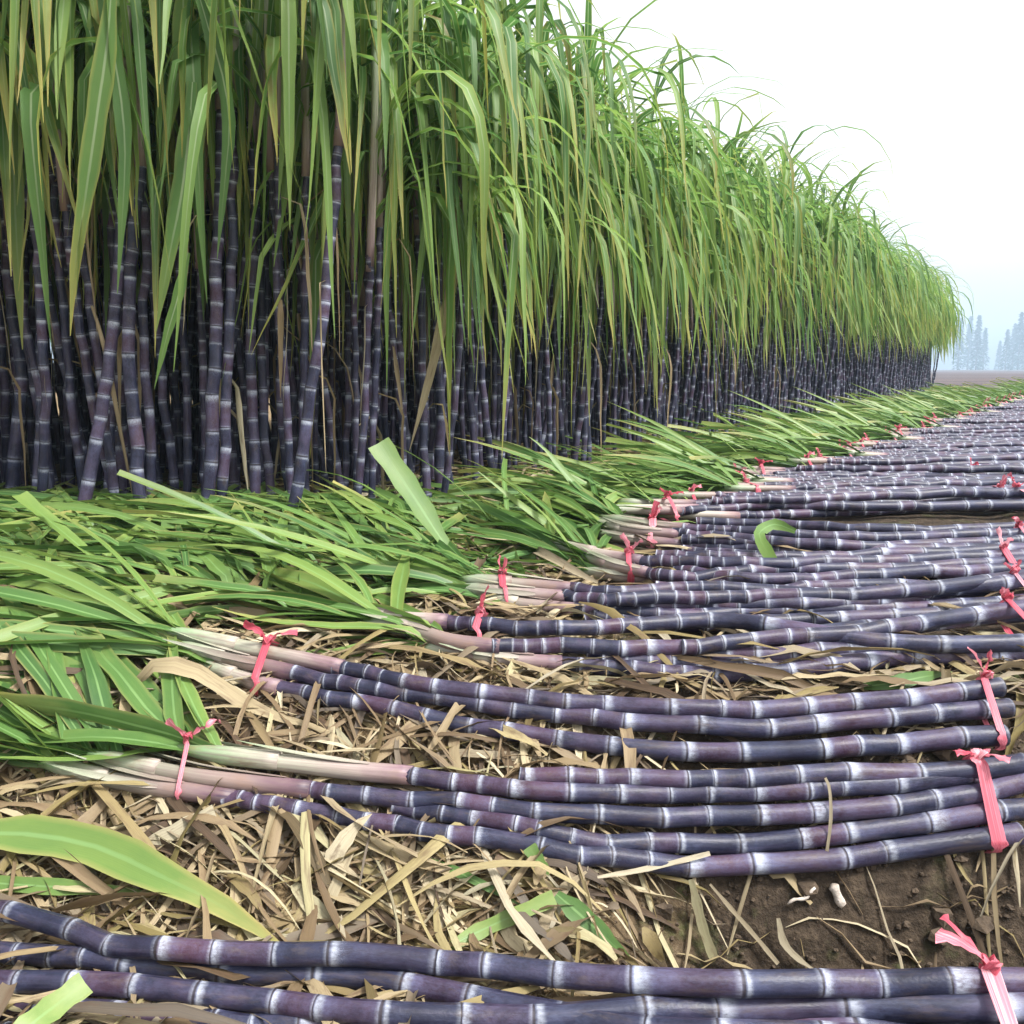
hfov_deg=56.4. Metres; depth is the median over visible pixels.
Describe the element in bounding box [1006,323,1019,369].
conifer tree
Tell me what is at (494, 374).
sugarcane plant
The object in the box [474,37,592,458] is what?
sugarcane plant
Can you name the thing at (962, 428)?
cane bundle
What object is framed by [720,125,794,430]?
sugarcane plant
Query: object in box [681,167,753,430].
sugarcane plant
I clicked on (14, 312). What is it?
sugarcane plant
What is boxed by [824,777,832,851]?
dead leaf
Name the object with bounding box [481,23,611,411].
sugarcane plant
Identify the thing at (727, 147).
sugarcane plant
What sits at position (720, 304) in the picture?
sugarcane plant
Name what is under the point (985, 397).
cane bundle
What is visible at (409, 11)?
sugarcane plant
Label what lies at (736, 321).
sugarcane plant
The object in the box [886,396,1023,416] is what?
cane bundle
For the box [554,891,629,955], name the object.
fallen leaf
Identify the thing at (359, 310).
sugarcane plant
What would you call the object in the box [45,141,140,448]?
sugarcane plant
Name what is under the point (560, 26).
sugarcane plant
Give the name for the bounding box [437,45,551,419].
sugarcane plant
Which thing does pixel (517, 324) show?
sugarcane plant
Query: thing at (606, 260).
sugarcane plant
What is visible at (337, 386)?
sugarcane plant
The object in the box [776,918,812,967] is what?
dead leaf
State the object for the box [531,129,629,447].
sugarcane plant
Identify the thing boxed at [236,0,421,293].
sugarcane plant
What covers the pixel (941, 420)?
cane bundle
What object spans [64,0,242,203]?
sugarcane plant
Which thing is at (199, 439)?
sugarcane plant
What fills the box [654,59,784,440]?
sugarcane plant
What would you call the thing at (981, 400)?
cane bundle
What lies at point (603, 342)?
sugarcane plant
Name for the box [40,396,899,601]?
field litter
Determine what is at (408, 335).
sugarcane plant
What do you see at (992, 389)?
cane bundle
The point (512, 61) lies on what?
sugarcane plant
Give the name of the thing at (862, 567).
cane bundle
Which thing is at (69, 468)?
sugarcane plant
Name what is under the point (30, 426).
sugarcane plant
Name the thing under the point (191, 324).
sugarcane plant
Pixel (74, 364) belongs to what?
sugarcane plant
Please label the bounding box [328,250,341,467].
sugarcane plant
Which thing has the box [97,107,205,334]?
sugarcane plant
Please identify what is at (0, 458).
sugarcane plant
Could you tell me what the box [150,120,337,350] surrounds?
sugarcane plant
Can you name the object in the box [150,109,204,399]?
sugarcane plant
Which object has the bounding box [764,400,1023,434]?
cane bundle
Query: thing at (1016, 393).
cane bundle
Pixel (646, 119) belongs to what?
sugarcane plant
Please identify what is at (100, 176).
sugarcane plant
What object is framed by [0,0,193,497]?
sugarcane plant
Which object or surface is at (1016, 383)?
cane bundle
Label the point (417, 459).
sugarcane plant
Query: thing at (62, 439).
sugarcane plant
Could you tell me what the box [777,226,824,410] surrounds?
sugarcane plant
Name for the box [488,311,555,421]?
sugarcane plant
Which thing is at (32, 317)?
sugarcane plant
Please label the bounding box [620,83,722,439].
sugarcane plant
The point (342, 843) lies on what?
dead leaf
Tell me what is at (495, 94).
sugarcane plant
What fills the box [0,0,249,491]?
sugarcane plant
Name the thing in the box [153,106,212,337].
sugarcane plant
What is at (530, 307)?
sugarcane plant
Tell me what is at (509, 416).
sugarcane plant
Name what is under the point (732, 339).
sugarcane plant
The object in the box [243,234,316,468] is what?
sugarcane plant
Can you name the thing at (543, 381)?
sugarcane plant
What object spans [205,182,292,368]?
sugarcane plant
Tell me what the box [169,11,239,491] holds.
sugarcane plant
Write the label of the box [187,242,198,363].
sugarcane plant
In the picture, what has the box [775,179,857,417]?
sugarcane plant
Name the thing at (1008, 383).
cane bundle
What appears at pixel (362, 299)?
sugarcane plant
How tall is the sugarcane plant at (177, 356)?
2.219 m
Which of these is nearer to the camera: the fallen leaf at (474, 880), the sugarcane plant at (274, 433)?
the fallen leaf at (474, 880)
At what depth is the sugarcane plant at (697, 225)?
5.33 m
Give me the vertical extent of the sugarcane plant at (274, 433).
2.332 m
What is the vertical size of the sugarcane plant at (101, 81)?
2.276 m
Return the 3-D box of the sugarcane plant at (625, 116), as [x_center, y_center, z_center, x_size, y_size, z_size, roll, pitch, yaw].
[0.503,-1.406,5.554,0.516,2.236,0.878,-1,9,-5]
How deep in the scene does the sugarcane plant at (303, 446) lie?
3.01 m
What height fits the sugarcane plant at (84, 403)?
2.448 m
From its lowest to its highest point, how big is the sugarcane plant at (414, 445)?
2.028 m
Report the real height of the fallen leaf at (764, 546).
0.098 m
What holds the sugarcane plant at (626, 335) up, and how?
on the ground
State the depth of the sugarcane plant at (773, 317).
8.22 m
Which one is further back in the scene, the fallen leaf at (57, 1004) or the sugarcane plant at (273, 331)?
the sugarcane plant at (273, 331)
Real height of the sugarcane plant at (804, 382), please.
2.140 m
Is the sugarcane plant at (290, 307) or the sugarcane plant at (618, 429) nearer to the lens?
the sugarcane plant at (290, 307)
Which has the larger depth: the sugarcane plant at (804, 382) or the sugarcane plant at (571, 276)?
the sugarcane plant at (804, 382)
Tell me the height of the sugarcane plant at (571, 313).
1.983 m
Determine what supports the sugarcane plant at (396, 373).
on the ground
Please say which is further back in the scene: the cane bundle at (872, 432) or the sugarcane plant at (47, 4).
the cane bundle at (872, 432)
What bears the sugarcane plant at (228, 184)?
on the ground
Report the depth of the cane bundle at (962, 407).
11.56 m
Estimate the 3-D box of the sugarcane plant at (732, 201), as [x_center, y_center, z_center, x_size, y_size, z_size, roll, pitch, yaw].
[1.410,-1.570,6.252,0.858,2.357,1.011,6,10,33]
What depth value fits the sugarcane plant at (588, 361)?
4.80 m
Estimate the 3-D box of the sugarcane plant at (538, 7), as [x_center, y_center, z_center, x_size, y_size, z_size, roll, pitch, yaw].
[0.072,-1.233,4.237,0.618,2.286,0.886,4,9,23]
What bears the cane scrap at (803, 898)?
on the soil clods
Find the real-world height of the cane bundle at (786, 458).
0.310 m
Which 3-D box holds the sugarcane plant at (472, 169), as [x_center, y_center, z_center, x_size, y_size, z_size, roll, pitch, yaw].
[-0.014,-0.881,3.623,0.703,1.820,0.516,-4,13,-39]
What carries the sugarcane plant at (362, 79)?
on the ground
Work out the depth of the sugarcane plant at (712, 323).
7.63 m
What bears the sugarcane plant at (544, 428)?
on the ground
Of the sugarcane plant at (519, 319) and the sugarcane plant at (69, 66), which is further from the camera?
the sugarcane plant at (519, 319)
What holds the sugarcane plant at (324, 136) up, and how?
on the ground
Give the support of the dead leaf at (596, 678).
on the leaf litter at (270, 853)
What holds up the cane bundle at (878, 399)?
on the ground
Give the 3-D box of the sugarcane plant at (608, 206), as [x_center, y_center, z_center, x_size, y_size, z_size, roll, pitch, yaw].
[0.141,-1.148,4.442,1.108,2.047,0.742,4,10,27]
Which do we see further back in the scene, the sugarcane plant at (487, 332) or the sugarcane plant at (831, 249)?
the sugarcane plant at (831, 249)
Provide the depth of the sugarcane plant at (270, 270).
3.59 m
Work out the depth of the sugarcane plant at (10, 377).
4.36 m
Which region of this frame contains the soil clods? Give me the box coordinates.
[560,718,1023,967]
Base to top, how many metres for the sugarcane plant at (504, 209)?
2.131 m
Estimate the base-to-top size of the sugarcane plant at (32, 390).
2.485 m
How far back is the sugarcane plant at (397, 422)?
3.89 m
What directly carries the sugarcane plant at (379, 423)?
on the ground
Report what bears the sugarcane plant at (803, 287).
on the ground
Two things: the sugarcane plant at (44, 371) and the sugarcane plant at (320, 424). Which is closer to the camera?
the sugarcane plant at (44, 371)
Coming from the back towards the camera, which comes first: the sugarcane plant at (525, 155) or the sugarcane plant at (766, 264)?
the sugarcane plant at (766, 264)
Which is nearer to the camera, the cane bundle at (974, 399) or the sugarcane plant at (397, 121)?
the sugarcane plant at (397, 121)
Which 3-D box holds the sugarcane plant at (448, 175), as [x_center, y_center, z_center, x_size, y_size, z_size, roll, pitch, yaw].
[-0.419,-0.908,3.426,0.885,1.882,0.727,0,9,-2]
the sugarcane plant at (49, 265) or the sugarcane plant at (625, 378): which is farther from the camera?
the sugarcane plant at (625, 378)
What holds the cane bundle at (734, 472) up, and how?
on the ground
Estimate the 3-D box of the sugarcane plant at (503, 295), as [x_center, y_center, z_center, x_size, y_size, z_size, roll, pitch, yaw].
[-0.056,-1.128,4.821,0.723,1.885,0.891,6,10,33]
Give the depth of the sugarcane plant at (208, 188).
3.47 m
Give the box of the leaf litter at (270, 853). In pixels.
[0,519,1023,1023]
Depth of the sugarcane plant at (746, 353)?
8.01 m
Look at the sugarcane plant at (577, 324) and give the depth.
5.35 m
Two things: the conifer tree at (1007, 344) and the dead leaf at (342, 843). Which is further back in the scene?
the conifer tree at (1007, 344)
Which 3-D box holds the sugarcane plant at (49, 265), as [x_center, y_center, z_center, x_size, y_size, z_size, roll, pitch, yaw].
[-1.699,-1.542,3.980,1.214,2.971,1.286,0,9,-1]
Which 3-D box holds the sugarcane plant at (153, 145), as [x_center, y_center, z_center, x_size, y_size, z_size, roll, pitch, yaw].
[-1.077,-1.040,3.530,0.821,2.124,0.602,11,8,12]
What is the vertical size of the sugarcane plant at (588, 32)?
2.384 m
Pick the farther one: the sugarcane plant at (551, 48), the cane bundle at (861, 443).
the cane bundle at (861, 443)
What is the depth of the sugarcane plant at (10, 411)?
4.03 m
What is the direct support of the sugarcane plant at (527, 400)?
on the ground
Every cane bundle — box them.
[0,491,1015,762]
[0,586,1023,877]
[0,899,1023,1023]
[105,540,1023,683]
[288,437,1023,632]
[383,458,1023,586]
[430,435,1023,521]
[433,437,1023,552]
[520,442,1023,499]
[560,431,1023,498]
[592,418,1023,476]
[602,401,978,481]
[647,418,1023,467]
[673,415,1023,458]
[713,412,1023,449]
[715,389,1023,456]
[742,412,1023,446]
[750,405,1023,442]
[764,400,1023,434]
[792,405,1023,431]
[793,387,1023,440]
[822,396,1023,423]
[835,398,937,431]
[849,382,1023,426]
[853,395,988,418]
[864,402,1023,421]
[886,386,1023,418]
[886,395,1023,415]
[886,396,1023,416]
[890,389,1023,409]
[910,392,1023,412]
[921,380,1023,411]
[925,385,1023,406]
[926,392,1004,402]
[928,392,986,407]
[930,386,1023,406]
[932,387,1023,404]
[947,384,1023,402]
[953,386,1015,402]
[958,387,1023,401]
[962,383,1023,398]
[962,387,1023,396]
[963,381,1023,399]
[973,385,1023,397]
[983,382,1023,393]
[987,380,1023,395]
[991,377,1023,392]
[1001,379,1023,388]
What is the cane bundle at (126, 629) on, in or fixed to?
on the ground
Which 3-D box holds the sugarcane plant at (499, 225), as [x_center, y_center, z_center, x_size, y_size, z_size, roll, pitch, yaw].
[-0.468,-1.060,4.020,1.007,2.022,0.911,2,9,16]
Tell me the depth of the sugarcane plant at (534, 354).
5.18 m
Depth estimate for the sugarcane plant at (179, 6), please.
3.31 m
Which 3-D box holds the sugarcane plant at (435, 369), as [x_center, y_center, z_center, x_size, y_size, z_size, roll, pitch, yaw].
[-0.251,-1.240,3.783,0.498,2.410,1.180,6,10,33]
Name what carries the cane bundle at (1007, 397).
on the ground
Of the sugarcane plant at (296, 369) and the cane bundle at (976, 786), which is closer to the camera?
the cane bundle at (976, 786)
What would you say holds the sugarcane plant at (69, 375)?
on the ground
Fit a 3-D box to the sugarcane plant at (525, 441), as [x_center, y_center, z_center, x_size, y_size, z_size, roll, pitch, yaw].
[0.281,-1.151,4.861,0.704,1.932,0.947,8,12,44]
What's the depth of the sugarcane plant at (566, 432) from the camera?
5.54 m
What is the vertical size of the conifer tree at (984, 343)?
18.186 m
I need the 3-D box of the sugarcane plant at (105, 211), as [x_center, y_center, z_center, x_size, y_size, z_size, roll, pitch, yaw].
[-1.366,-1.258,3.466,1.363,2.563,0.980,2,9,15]
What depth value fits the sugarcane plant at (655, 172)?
4.57 m
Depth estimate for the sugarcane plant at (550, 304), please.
5.11 m
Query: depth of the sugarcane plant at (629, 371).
6.75 m
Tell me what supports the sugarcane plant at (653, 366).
on the ground
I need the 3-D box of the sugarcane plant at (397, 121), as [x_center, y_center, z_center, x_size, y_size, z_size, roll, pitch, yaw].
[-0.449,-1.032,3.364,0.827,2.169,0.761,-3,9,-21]
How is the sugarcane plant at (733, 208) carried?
on the ground
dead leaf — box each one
[136,656,299,725]
[148,805,215,848]
[290,881,341,940]
[325,814,371,867]
[569,675,651,684]
[597,851,710,877]
[688,879,717,958]
[710,884,779,964]
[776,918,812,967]
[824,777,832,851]
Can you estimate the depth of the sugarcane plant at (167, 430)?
3.42 m
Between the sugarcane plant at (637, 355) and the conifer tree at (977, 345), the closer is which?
the sugarcane plant at (637, 355)
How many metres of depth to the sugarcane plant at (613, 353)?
5.17 m
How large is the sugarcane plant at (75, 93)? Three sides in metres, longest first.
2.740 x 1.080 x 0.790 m
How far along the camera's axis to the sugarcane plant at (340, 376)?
4.36 m
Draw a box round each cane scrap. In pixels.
[787,887,815,904]
[828,883,845,908]
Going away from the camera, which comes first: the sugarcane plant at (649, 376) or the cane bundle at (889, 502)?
the cane bundle at (889, 502)
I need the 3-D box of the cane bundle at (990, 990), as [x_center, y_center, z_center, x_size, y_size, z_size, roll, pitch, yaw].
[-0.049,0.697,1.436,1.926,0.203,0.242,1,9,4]
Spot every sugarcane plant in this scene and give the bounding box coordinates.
[0,0,128,480]
[0,0,154,488]
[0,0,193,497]
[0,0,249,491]
[0,0,322,490]
[0,5,154,490]
[0,8,170,484]
[0,12,55,488]
[0,15,100,487]
[0,34,108,490]
[0,81,61,487]
[0,112,175,353]
[0,173,28,490]
[0,213,163,483]
[0,426,3,487]
[1,0,233,492]
[5,186,84,425]
[6,296,149,480]
[7,0,9,15]
[7,0,132,499]
[9,0,161,478]
[10,379,13,410]
[17,0,275,489]
[17,42,109,336]
[18,0,158,492]
[19,0,154,492]
[23,0,96,480]
[23,32,208,423]
[27,214,83,343]
[28,22,172,483]
[31,38,182,487]
[31,49,190,491]
[33,2,81,422]
[34,38,152,330]
[36,0,245,489]
[43,0,174,493]
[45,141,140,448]
[46,48,152,482]
[46,232,163,309]
[48,137,73,273]
[49,102,211,487]
[52,285,66,486]
[54,0,249,500]
[55,0,319,498]
[59,0,398,448]
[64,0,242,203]
[66,10,345,473]
[67,54,272,480]
[72,228,97,393]
[78,15,411,496]
[80,275,87,427]
[85,0,276,489]
[87,0,407,482]
[89,193,103,348]
[93,62,466,466]
[95,0,174,489]
[97,0,301,497]
[97,22,276,363]
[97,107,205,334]
[97,240,103,359]
[98,0,247,495]
[100,0,260,493]
[101,137,142,484]
[119,0,351,490]
[126,0,286,494]
[141,11,344,488]
[146,20,302,486]
[149,293,158,430]
[149,340,154,408]
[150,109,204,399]
[150,118,273,470]
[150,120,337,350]
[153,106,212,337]
[156,0,556,494]
[161,112,299,440]
[161,191,240,486]
[164,59,262,484]
[165,186,338,478]
[166,246,195,485]
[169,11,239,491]
[186,0,410,506]
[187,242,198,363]
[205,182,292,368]
[206,0,351,486]
[208,50,493,496]
[211,0,377,490]
[221,0,549,490]
[221,63,366,467]
[227,0,397,489]
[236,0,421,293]
[236,191,294,470]
[236,207,410,484]
[238,46,381,482]
[243,104,402,486]
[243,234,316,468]
[244,2,374,488]
[244,62,438,496]
[253,10,515,472]
[256,312,351,415]
[258,18,432,491]
[260,0,371,486]
[262,0,574,497]
[271,215,300,477]
[272,0,488,493]
[274,55,418,491]
[292,172,302,318]
[295,74,497,409]
[296,1,495,469]
[297,0,559,490]
[297,31,337,472]
[307,0,437,478]
[318,56,435,475]
[328,18,548,475]
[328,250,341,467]
[329,286,345,436]
[336,7,397,405]
[338,325,345,414]
[345,0,564,498]
[349,429,352,482]
[354,9,563,498]
[357,98,549,454]
[357,188,503,263]
[360,0,469,497]
[362,0,487,492]
[374,3,528,436]
[380,1,670,492]
[381,3,530,493]
[382,270,490,448]
[383,0,568,450]
[384,0,590,476]
[386,36,556,476]
[387,0,498,442]
[388,1,493,437]
[388,180,514,444]
[399,0,578,483]
[399,31,542,367]
[401,165,598,461]
[407,271,427,365]
[408,3,528,481]
[410,0,602,481]
[410,64,570,472]
[412,8,574,468]
[415,86,434,472]
[421,5,569,483]
[424,12,486,461]
[427,61,586,475]
[427,87,576,474]
[433,0,612,469]
[433,35,559,424]
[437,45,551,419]
[455,293,466,442]
[464,0,541,469]
[473,34,558,331]
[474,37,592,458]
[474,220,579,463]
[475,40,656,454]
[478,0,579,466]
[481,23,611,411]
[481,26,673,470]
[483,189,524,466]
[485,0,620,468]
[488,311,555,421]
[491,133,609,416]
[491,207,563,446]
[493,0,663,468]
[493,75,675,470]
[497,9,567,418]
[507,1,615,457]
[511,25,552,442]
[511,55,663,470]
[512,268,578,436]
[512,299,605,442]
[522,0,629,466]
[522,130,639,463]
[523,0,630,463]
[523,3,620,333]
[524,36,650,469]
[524,72,696,466]
[527,39,614,464]
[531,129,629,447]
[533,0,733,458]
[533,88,659,385]
[533,93,637,452]
[540,281,616,417]
[544,40,624,415]
[548,46,725,462]
[556,56,705,438]
[557,188,663,451]
[558,131,693,455]
[560,330,569,456]
[565,16,626,424]
[567,100,656,447]
[567,272,629,408]
[568,0,727,459]
[570,65,679,447]
[570,100,756,444]
[574,48,746,444]
[579,86,721,446]
[590,59,718,419]
[591,159,708,438]
[592,97,722,452]
[594,62,650,433]
[595,104,699,447]
[595,104,709,449]
[597,82,749,440]
[599,226,768,410]
[601,110,709,454]
[602,127,677,430]
[610,137,733,435]
[615,77,793,441]
[616,191,692,436]
[617,45,764,451]
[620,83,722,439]
[620,260,693,401]
[622,99,664,387]
[626,118,765,403]
[627,92,754,409]
[628,298,665,402]
[630,101,740,437]
[642,110,801,424]
[644,33,703,442]
[647,169,718,435]
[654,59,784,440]
[662,159,742,436]
[663,87,788,442]
[665,125,722,426]
[665,270,744,417]
[667,251,763,430]
[668,183,752,428]
[673,93,794,432]
[673,151,788,422]
[681,97,793,431]
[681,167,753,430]
[682,156,769,435]
[685,158,772,432]
[697,175,782,426]
[701,189,768,425]
[704,121,802,431]
[710,147,795,431]
[717,128,782,422]
[719,143,818,431]
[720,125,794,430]
[730,152,788,422]
[731,184,811,430]
[734,140,793,426]
[744,236,800,425]
[747,186,810,418]
[748,189,841,426]
[750,175,838,424]
[758,228,831,404]
[763,173,837,408]
[767,206,830,414]
[771,218,849,410]
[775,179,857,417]
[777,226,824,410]
[800,212,847,407]
[802,186,867,410]
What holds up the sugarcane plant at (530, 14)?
on the ground
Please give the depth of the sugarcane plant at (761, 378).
8.04 m
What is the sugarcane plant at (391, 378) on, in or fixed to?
on the ground
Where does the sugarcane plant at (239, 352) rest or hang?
on the ground
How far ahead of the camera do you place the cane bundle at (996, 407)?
12.45 m
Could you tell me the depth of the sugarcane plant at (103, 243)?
4.07 m
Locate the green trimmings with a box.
[0,380,982,652]
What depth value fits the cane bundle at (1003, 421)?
9.15 m
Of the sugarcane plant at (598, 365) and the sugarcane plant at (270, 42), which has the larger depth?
the sugarcane plant at (598, 365)
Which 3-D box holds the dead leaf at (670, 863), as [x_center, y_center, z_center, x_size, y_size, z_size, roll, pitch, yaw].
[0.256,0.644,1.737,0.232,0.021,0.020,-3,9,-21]
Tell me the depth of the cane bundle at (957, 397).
12.66 m
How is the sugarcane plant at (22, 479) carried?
on the ground
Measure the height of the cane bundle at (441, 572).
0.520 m
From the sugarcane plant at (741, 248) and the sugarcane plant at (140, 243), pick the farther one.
the sugarcane plant at (741, 248)
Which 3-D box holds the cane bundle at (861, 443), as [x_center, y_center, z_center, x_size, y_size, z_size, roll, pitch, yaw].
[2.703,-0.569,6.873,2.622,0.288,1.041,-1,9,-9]
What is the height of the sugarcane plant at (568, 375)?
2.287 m
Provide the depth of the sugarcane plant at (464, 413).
5.24 m
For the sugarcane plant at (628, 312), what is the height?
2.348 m
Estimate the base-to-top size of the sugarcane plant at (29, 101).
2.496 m
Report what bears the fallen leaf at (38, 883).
on the leaf litter at (270, 853)
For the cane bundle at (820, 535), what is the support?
on the ground
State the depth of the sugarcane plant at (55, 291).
4.17 m
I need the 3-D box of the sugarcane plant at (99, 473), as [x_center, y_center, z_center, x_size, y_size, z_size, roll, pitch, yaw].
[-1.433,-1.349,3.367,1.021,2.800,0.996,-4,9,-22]
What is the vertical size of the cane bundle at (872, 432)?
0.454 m
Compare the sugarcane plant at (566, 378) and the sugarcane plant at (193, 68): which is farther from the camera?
the sugarcane plant at (566, 378)
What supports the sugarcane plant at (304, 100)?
on the ground
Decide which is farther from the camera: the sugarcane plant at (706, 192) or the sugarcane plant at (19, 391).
the sugarcane plant at (706, 192)
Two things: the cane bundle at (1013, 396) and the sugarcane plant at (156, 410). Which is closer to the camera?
the sugarcane plant at (156, 410)
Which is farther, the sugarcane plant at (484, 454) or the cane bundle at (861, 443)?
the cane bundle at (861, 443)
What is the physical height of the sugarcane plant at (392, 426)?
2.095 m
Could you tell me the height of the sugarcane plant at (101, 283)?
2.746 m
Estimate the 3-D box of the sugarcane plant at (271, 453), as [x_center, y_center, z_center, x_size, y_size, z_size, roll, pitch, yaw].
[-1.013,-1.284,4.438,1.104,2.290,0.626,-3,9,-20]
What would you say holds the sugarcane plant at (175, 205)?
on the ground
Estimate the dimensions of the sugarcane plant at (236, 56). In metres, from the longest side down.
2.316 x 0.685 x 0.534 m
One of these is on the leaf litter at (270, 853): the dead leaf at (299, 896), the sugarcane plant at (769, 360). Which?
the dead leaf at (299, 896)
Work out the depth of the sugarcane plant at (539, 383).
4.35 m
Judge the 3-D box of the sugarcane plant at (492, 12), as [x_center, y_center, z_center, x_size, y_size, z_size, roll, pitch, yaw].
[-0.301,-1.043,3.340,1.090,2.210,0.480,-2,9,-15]
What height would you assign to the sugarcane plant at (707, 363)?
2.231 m
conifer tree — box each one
[951,318,964,369]
[962,316,973,369]
[968,315,983,369]
[980,327,990,369]
[993,340,1002,369]
[998,329,1011,369]
[1005,312,1023,369]
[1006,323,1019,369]
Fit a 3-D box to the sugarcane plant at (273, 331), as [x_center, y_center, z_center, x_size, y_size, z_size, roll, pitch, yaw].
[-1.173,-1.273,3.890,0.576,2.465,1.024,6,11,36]
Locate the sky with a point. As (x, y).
(939, 84)
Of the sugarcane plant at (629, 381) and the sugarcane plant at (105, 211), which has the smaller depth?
the sugarcane plant at (105, 211)
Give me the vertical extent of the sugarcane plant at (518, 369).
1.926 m
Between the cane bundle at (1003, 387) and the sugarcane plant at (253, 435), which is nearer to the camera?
the sugarcane plant at (253, 435)
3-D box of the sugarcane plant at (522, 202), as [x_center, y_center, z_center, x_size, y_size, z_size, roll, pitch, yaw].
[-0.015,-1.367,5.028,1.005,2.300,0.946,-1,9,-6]
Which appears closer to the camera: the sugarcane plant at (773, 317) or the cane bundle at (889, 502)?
the cane bundle at (889, 502)
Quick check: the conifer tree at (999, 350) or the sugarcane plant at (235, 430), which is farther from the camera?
the conifer tree at (999, 350)
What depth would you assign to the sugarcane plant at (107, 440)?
3.24 m
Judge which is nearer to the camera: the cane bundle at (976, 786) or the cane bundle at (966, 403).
the cane bundle at (976, 786)
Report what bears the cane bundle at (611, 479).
on the ground
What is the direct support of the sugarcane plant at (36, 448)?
on the ground
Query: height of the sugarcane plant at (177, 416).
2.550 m
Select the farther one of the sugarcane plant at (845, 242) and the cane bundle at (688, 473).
the sugarcane plant at (845, 242)
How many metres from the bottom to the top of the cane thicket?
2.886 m
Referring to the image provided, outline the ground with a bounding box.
[0,369,1023,1023]
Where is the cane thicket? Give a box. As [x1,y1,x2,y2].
[0,2,973,472]
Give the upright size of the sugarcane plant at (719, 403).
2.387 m
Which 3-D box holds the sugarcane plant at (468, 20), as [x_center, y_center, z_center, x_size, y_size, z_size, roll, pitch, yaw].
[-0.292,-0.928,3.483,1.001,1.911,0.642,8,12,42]
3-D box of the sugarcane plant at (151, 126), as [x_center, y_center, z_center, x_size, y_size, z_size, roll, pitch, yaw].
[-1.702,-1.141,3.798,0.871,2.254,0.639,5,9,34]
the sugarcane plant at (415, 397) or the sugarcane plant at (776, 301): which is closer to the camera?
the sugarcane plant at (415, 397)
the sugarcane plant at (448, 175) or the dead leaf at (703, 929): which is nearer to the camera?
the dead leaf at (703, 929)
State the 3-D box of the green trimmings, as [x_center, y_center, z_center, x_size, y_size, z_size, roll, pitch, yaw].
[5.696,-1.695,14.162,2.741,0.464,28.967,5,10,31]
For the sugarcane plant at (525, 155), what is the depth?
3.48 m
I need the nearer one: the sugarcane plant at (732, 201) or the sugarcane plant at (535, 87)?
the sugarcane plant at (535, 87)
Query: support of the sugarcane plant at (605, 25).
on the ground
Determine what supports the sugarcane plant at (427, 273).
on the ground
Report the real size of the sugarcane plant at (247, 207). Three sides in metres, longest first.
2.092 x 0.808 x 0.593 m
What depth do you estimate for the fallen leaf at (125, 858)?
1.69 m
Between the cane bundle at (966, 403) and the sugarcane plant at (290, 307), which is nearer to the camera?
the sugarcane plant at (290, 307)
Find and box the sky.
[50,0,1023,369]
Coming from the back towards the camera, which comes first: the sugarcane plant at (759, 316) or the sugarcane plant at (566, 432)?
the sugarcane plant at (759, 316)
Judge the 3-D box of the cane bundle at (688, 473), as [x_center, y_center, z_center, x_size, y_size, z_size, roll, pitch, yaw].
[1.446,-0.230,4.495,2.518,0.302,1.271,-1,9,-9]
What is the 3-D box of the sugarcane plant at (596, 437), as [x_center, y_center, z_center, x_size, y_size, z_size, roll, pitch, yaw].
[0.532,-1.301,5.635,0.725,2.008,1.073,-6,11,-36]
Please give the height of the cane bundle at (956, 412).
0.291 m
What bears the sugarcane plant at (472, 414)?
on the ground
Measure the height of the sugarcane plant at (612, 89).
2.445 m
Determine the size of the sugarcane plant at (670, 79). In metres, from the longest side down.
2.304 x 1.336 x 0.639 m
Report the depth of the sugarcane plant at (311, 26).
3.70 m
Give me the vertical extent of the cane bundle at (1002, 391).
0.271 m
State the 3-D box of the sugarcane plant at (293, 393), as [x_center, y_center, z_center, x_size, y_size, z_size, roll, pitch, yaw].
[-0.816,-1.224,3.633,1.479,2.447,0.854,-4,9,-25]
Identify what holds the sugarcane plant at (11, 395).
on the ground
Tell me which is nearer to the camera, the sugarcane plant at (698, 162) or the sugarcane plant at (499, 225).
the sugarcane plant at (499, 225)
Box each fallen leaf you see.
[0,814,278,940]
[0,875,160,895]
[13,972,92,1023]
[431,858,519,904]
[450,890,556,949]
[523,843,548,875]
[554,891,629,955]
[754,518,796,557]
[863,671,951,689]
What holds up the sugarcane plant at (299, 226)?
on the ground
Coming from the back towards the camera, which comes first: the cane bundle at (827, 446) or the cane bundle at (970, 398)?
the cane bundle at (970, 398)
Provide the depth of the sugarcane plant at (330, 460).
4.10 m
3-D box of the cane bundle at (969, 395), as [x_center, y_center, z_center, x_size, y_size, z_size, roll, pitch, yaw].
[7.625,-1.683,14.391,2.829,0.272,1.090,0,9,0]
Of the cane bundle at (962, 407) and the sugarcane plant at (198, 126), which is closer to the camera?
the sugarcane plant at (198, 126)
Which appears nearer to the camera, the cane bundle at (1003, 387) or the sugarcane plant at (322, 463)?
the sugarcane plant at (322, 463)
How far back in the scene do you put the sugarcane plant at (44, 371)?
3.19 m
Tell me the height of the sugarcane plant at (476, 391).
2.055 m
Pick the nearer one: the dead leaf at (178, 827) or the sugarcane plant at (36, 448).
the dead leaf at (178, 827)
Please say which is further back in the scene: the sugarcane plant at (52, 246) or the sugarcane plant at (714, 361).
the sugarcane plant at (714, 361)
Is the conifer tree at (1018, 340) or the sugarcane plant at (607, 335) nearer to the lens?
the sugarcane plant at (607, 335)
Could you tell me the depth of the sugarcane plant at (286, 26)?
2.90 m
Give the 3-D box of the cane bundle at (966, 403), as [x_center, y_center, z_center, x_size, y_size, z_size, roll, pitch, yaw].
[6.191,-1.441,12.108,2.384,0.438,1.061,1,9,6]
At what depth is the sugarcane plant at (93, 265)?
4.05 m
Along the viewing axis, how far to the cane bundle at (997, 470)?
4.87 m
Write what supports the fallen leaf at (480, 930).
on the leaf litter at (270, 853)

